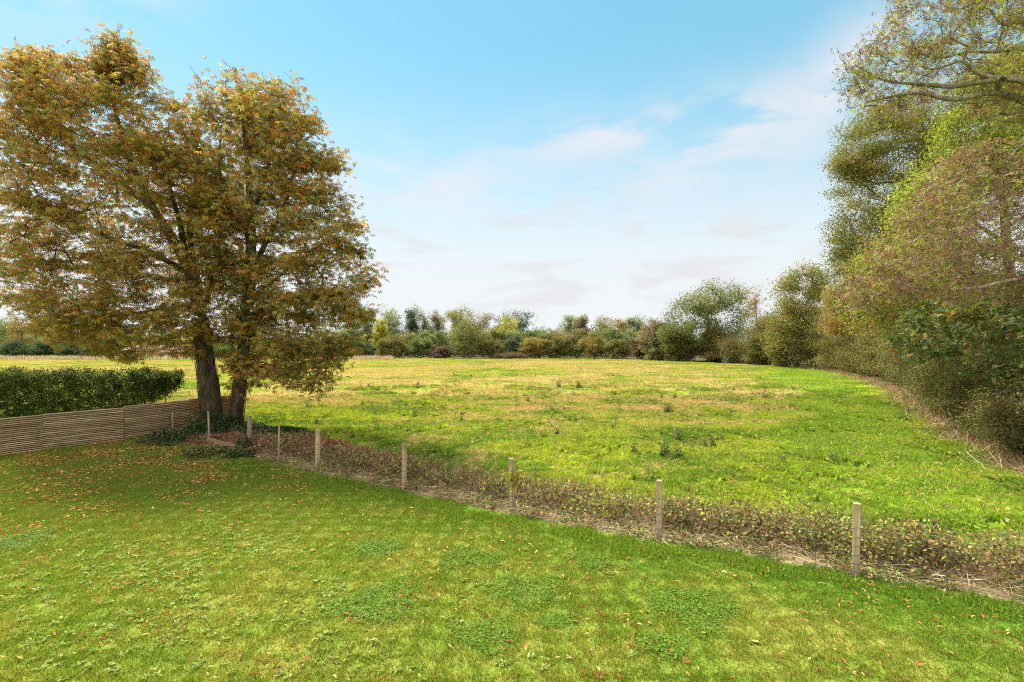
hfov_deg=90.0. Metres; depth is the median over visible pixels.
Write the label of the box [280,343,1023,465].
woodland floor
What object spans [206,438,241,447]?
timber board
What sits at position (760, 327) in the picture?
thorn tree
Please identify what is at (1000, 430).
shrub
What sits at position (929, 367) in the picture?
shrub
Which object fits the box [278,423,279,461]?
fence post
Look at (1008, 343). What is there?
thorn tree
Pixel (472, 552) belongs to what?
clover patch
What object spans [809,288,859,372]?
beech tree
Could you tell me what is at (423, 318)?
tree
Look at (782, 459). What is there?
field weed
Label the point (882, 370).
shrub
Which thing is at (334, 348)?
shrub
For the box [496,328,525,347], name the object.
young tree
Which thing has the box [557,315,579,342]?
tree
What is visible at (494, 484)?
bramble
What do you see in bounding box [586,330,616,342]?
young tree
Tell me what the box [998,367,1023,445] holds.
shrub
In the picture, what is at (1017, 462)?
dead undergrowth
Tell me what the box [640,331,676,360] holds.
shrub
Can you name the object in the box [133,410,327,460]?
ivy mound
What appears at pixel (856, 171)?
ash tree
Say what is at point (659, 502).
fence post
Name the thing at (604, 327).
tree
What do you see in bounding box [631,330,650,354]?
young tree
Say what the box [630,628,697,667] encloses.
clover patch
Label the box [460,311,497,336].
tree
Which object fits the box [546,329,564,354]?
young tree
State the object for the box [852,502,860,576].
fence post
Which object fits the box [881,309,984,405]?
shrub
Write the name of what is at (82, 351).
shrub
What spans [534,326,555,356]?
young tree
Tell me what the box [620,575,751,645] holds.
clover patch
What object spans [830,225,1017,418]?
field maple
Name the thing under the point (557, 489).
bramble
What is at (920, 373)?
thorn tree
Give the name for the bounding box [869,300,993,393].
thorn tree
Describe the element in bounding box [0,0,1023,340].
sky
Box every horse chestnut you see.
[0,22,251,419]
[167,56,389,423]
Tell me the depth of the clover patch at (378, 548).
9.79 m
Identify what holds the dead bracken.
on the verge
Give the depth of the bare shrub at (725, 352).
88.28 m
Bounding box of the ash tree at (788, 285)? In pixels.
[755,258,840,366]
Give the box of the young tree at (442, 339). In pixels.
[431,328,453,351]
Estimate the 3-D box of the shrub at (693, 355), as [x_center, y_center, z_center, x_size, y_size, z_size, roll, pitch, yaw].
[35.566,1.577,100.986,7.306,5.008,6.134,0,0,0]
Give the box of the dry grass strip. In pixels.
[0,354,392,359]
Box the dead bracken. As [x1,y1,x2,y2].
[171,430,422,473]
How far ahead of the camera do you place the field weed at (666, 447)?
17.42 m
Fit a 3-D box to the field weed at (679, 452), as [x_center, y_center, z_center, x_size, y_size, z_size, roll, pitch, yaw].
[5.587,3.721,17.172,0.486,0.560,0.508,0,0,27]
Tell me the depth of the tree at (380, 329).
131.38 m
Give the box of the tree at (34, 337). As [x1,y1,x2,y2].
[17,318,46,346]
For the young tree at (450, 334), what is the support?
on the woodland floor
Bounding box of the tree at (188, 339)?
[166,328,193,345]
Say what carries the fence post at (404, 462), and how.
on the verge
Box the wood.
[0,327,701,354]
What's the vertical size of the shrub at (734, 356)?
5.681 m
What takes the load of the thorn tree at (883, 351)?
on the woodland floor
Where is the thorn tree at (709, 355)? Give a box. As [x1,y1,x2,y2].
[694,325,740,361]
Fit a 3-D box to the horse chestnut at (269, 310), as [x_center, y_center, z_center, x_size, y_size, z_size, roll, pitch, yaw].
[-10.121,-3.724,22.227,10.035,15.541,8.327,0,0,0]
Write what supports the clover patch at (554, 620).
on the lawn at (468, 670)
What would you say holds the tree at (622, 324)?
on the woodland floor
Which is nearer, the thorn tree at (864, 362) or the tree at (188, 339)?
the thorn tree at (864, 362)
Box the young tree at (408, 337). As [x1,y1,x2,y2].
[395,330,422,355]
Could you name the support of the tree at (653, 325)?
on the woodland floor
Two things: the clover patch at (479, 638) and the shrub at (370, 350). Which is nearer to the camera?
the clover patch at (479, 638)
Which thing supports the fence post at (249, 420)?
on the verge
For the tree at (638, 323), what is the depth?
147.87 m
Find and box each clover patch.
[0,525,59,552]
[189,487,234,498]
[299,576,441,629]
[348,536,418,562]
[426,538,510,570]
[433,610,526,659]
[470,571,569,614]
[530,607,575,629]
[567,552,629,573]
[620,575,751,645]
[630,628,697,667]
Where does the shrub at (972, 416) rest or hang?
on the woodland floor
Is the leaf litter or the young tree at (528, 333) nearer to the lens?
the leaf litter
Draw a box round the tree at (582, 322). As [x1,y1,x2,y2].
[572,314,590,331]
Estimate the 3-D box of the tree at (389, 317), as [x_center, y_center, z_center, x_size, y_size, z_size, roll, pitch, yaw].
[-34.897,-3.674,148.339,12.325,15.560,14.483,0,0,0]
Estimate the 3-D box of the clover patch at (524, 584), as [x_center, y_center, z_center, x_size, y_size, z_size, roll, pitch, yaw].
[0.211,3.942,8.015,1.761,0.062,1.548,0,0,0]
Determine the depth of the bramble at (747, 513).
10.26 m
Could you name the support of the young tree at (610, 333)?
on the woodland floor
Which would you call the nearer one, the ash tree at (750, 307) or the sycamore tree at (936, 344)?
the sycamore tree at (936, 344)
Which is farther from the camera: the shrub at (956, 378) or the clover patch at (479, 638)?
the shrub at (956, 378)
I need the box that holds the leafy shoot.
[592,482,618,521]
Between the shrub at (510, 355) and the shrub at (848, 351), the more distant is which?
the shrub at (510, 355)
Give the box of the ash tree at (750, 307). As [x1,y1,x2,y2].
[739,285,767,321]
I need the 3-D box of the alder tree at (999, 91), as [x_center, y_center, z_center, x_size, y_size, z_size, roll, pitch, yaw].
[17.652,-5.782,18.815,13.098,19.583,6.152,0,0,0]
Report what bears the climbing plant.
attached to the fence post at (511, 469)
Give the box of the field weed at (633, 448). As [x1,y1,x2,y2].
[630,443,636,452]
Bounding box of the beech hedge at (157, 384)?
[0,365,186,417]
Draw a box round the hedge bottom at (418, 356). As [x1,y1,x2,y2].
[368,351,659,360]
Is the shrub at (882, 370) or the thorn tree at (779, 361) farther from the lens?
the thorn tree at (779, 361)
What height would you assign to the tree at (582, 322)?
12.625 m
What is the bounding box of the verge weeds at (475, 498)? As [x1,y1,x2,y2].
[210,441,1022,600]
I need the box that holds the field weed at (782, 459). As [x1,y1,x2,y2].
[777,455,789,462]
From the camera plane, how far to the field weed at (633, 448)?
18.14 m
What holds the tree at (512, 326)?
on the woodland floor
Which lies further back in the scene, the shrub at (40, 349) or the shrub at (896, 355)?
the shrub at (40, 349)
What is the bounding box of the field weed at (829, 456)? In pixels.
[828,449,839,459]
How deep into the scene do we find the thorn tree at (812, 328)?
68.97 m
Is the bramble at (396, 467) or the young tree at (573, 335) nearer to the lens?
the bramble at (396, 467)
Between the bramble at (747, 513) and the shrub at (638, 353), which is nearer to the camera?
the bramble at (747, 513)
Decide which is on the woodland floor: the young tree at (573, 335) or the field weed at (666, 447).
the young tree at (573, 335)
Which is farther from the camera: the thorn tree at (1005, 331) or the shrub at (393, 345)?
the shrub at (393, 345)
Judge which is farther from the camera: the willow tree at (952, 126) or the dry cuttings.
the willow tree at (952, 126)
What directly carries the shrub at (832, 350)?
on the woodland floor
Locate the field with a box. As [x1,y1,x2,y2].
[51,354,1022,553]
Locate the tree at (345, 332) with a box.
[336,321,369,341]
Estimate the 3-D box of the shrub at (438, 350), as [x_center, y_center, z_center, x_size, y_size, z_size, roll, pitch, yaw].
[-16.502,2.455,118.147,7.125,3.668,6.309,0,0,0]
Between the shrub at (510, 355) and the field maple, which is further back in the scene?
the shrub at (510, 355)
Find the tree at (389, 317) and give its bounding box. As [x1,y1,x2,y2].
[377,303,407,336]
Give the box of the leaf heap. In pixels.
[184,431,411,472]
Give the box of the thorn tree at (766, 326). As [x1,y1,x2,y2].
[749,314,801,363]
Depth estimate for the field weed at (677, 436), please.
20.40 m
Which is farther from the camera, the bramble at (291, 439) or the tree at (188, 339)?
the tree at (188, 339)
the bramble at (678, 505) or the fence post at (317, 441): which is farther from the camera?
the fence post at (317, 441)
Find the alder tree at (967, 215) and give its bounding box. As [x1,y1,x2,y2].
[819,129,1023,317]
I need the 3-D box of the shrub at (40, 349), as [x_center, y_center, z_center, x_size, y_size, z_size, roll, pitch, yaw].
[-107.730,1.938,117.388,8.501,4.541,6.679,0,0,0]
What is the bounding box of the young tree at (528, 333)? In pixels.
[520,329,540,339]
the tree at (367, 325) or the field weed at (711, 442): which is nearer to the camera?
the field weed at (711, 442)
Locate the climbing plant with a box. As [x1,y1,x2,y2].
[501,467,528,511]
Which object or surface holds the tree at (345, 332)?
on the woodland floor
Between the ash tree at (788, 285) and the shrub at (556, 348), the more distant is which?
the shrub at (556, 348)
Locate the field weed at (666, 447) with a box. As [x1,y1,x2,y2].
[655,438,673,456]
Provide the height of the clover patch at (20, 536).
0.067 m
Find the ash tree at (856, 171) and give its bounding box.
[815,98,987,330]
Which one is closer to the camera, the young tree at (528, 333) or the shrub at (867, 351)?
the shrub at (867, 351)
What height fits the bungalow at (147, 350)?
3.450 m
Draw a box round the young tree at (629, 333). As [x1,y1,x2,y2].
[612,328,641,354]
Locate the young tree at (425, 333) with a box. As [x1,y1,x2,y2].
[418,329,437,355]
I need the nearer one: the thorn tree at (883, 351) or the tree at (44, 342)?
the thorn tree at (883, 351)
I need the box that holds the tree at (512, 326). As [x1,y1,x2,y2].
[493,314,522,338]
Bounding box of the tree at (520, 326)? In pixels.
[494,308,537,341]
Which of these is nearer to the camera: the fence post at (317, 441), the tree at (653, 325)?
the fence post at (317, 441)
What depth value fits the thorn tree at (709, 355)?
96.73 m
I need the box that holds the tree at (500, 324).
[483,321,506,339]
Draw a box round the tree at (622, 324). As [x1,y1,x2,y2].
[613,318,634,341]
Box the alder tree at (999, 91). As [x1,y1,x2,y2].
[823,0,1023,139]
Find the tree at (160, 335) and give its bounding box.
[132,329,173,343]
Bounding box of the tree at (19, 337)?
[2,315,37,346]
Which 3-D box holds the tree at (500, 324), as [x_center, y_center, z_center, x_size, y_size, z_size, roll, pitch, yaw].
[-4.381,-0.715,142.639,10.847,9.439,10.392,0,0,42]
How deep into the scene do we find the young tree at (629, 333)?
132.13 m
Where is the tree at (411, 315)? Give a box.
[403,304,420,344]
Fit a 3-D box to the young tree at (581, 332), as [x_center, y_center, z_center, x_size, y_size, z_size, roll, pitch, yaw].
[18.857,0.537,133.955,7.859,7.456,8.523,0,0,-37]
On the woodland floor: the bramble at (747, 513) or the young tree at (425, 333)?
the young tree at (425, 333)
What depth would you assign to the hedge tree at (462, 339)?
117.93 m
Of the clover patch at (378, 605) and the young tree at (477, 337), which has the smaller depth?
the clover patch at (378, 605)
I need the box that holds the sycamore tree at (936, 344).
[873,278,1023,409]
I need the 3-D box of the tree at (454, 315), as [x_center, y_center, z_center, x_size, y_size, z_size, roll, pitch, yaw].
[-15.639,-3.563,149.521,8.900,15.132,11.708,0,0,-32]
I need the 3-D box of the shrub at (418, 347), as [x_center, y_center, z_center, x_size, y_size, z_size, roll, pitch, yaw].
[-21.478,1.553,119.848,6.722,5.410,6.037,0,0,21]
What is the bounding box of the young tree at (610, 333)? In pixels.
[602,327,625,352]
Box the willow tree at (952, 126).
[867,40,1023,356]
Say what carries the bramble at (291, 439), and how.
on the verge
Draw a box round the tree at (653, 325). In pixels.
[633,317,675,359]
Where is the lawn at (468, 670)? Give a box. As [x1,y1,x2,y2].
[0,436,1023,681]
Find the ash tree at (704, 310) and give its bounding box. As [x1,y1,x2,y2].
[652,277,758,358]
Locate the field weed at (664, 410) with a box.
[661,402,670,411]
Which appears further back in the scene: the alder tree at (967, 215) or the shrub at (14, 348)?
the shrub at (14, 348)
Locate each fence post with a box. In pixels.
[207,411,209,437]
[247,415,251,439]
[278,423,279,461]
[315,429,319,468]
[402,444,406,490]
[509,458,514,511]
[656,480,661,539]
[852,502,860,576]
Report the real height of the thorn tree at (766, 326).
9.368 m
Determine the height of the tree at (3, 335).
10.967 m
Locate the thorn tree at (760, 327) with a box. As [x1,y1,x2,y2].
[735,317,769,363]
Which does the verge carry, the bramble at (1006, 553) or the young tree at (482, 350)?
the bramble at (1006, 553)
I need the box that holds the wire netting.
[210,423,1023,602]
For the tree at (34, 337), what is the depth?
137.76 m
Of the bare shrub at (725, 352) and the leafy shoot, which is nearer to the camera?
the leafy shoot
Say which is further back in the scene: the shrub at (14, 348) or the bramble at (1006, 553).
the shrub at (14, 348)
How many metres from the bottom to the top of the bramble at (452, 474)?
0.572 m
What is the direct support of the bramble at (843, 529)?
on the verge
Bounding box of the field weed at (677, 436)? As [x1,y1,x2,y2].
[673,427,684,439]
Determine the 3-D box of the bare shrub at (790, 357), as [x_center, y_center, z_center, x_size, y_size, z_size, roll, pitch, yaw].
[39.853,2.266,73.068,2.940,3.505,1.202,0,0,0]
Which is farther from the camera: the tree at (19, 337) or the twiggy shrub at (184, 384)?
the tree at (19, 337)
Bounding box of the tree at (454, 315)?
[443,304,476,342]
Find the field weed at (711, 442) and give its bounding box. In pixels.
[707,434,716,445]
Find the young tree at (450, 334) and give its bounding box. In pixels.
[446,327,471,355]
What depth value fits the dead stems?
11.63 m
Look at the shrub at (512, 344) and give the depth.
120.93 m
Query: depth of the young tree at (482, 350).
133.43 m
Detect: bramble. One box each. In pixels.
[258,430,314,451]
[293,442,359,462]
[311,445,399,471]
[365,449,457,480]
[416,463,500,488]
[471,470,544,501]
[515,475,602,513]
[562,489,663,522]
[636,484,737,538]
[689,495,808,551]
[753,489,924,563]
[834,509,995,574]
[932,524,1023,585]
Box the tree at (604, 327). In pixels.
[591,315,625,338]
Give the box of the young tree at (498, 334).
[481,328,512,347]
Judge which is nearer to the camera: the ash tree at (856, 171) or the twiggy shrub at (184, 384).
the twiggy shrub at (184, 384)
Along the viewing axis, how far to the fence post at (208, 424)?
19.71 m
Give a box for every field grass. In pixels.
[0,358,909,398]
[0,394,1023,573]
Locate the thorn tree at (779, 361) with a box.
[762,308,824,366]
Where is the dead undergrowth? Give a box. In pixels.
[793,366,1023,477]
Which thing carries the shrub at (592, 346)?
on the woodland floor
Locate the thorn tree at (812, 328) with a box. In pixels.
[790,305,864,369]
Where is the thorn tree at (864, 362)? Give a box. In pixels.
[848,303,899,376]
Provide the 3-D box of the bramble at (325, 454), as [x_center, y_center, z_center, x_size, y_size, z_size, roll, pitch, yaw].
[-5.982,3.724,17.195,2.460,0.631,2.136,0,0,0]
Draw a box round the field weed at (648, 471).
[641,464,653,483]
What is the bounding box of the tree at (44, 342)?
[31,333,76,356]
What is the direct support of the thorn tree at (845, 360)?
on the woodland floor
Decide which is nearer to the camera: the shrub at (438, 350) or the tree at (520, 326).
the shrub at (438, 350)
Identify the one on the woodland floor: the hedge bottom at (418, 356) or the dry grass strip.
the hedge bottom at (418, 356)
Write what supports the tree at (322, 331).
on the woodland floor
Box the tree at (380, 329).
[370,318,388,348]
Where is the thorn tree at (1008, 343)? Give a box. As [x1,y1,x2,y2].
[978,306,1023,394]
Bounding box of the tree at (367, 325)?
[354,301,377,344]
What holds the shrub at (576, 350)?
on the woodland floor
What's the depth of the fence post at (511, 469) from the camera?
11.97 m
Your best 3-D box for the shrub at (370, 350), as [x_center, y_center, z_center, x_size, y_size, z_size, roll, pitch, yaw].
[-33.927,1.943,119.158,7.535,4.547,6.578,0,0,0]
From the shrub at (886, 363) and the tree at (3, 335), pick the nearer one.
the shrub at (886, 363)
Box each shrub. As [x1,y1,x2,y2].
[0,339,31,356]
[23,341,61,356]
[53,342,84,356]
[77,340,119,356]
[168,362,219,400]
[213,342,237,357]
[314,341,355,355]
[354,340,382,356]
[373,335,411,357]
[404,337,432,357]
[427,344,454,357]
[478,339,505,357]
[491,351,527,358]
[498,334,522,352]
[517,336,549,357]
[543,335,574,357]
[571,344,583,358]
[572,332,604,358]
[598,338,631,358]
[629,334,652,358]
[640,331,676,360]
[674,337,705,360]
[708,332,749,363]
[717,343,732,363]
[739,330,776,364]
[763,332,812,366]
[781,345,800,368]
[784,333,834,368]
[811,336,854,371]
[828,333,869,375]
[844,324,891,379]
[865,310,973,398]
[865,326,903,385]
[869,324,914,390]
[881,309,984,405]
[894,330,1002,418]
[922,347,1020,433]
[947,381,1023,446]
[964,394,1023,458]
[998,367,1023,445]
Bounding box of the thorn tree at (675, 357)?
[660,326,698,360]
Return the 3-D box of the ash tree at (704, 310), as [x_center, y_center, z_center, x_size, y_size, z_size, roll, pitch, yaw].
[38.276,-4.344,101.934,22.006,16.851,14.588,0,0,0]
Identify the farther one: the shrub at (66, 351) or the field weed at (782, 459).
the shrub at (66, 351)
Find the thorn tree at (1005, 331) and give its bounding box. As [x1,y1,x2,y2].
[956,266,1023,401]
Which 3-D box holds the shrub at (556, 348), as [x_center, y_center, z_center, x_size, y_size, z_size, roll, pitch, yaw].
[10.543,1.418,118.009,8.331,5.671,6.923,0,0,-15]
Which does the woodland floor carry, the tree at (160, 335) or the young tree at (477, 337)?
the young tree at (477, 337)
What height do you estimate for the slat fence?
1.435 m
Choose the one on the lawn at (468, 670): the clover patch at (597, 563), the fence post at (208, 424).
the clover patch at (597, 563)
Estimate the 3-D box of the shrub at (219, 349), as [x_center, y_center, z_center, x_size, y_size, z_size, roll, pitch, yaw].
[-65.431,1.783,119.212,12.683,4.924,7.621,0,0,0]
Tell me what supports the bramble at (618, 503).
on the verge
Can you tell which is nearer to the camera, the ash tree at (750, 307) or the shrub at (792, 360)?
the shrub at (792, 360)
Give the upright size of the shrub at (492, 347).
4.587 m
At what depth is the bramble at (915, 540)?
8.94 m
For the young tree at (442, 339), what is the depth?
134.02 m
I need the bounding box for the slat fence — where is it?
[0,395,231,454]
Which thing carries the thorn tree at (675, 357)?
on the woodland floor
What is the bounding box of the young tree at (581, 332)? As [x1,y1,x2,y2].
[572,329,590,350]
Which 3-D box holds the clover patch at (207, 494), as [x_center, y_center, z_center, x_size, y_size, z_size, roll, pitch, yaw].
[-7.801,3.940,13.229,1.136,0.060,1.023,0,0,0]
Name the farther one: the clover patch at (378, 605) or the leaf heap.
the leaf heap
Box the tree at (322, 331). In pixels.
[299,321,338,343]
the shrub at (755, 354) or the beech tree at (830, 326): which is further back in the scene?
the shrub at (755, 354)
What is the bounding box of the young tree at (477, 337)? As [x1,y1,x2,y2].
[458,329,485,354]
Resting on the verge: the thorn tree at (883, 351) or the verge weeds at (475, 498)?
the verge weeds at (475, 498)
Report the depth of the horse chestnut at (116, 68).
20.84 m
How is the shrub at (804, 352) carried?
on the woodland floor
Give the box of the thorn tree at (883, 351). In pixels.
[872,308,908,385]
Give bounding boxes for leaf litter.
[0,437,996,627]
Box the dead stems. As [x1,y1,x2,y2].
[226,428,1022,584]
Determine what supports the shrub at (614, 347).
on the woodland floor
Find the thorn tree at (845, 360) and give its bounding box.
[830,309,884,374]
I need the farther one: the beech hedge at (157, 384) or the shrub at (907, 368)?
the shrub at (907, 368)
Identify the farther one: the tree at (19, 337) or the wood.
the wood
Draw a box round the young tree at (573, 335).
[562,327,587,355]
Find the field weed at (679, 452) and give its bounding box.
[672,445,685,458]
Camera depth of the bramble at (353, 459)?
15.84 m
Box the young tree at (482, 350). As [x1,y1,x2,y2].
[472,333,493,355]
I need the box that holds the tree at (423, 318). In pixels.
[402,305,435,338]
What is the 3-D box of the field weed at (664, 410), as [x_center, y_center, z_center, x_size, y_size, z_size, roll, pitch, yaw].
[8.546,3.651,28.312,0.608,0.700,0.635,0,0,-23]
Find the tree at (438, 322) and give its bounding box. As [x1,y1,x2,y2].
[426,309,452,341]
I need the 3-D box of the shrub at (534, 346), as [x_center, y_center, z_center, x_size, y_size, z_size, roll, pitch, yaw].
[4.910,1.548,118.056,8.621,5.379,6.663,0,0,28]
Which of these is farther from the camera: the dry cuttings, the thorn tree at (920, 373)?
the thorn tree at (920, 373)
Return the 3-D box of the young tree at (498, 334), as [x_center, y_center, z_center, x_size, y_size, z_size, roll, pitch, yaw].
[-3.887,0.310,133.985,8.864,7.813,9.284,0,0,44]
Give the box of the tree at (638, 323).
[623,315,646,341]
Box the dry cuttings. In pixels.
[201,439,1022,599]
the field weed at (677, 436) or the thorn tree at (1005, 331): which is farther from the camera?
the thorn tree at (1005, 331)
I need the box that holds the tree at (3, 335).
[0,314,31,356]
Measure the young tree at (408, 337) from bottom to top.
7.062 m
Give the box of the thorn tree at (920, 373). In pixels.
[898,282,1000,394]
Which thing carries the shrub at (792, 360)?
on the woodland floor
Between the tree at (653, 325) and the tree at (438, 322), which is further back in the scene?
the tree at (438, 322)
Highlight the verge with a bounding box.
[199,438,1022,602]
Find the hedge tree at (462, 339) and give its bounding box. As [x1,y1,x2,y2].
[447,317,489,357]
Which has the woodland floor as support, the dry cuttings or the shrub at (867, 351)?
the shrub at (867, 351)
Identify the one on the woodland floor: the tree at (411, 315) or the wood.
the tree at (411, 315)

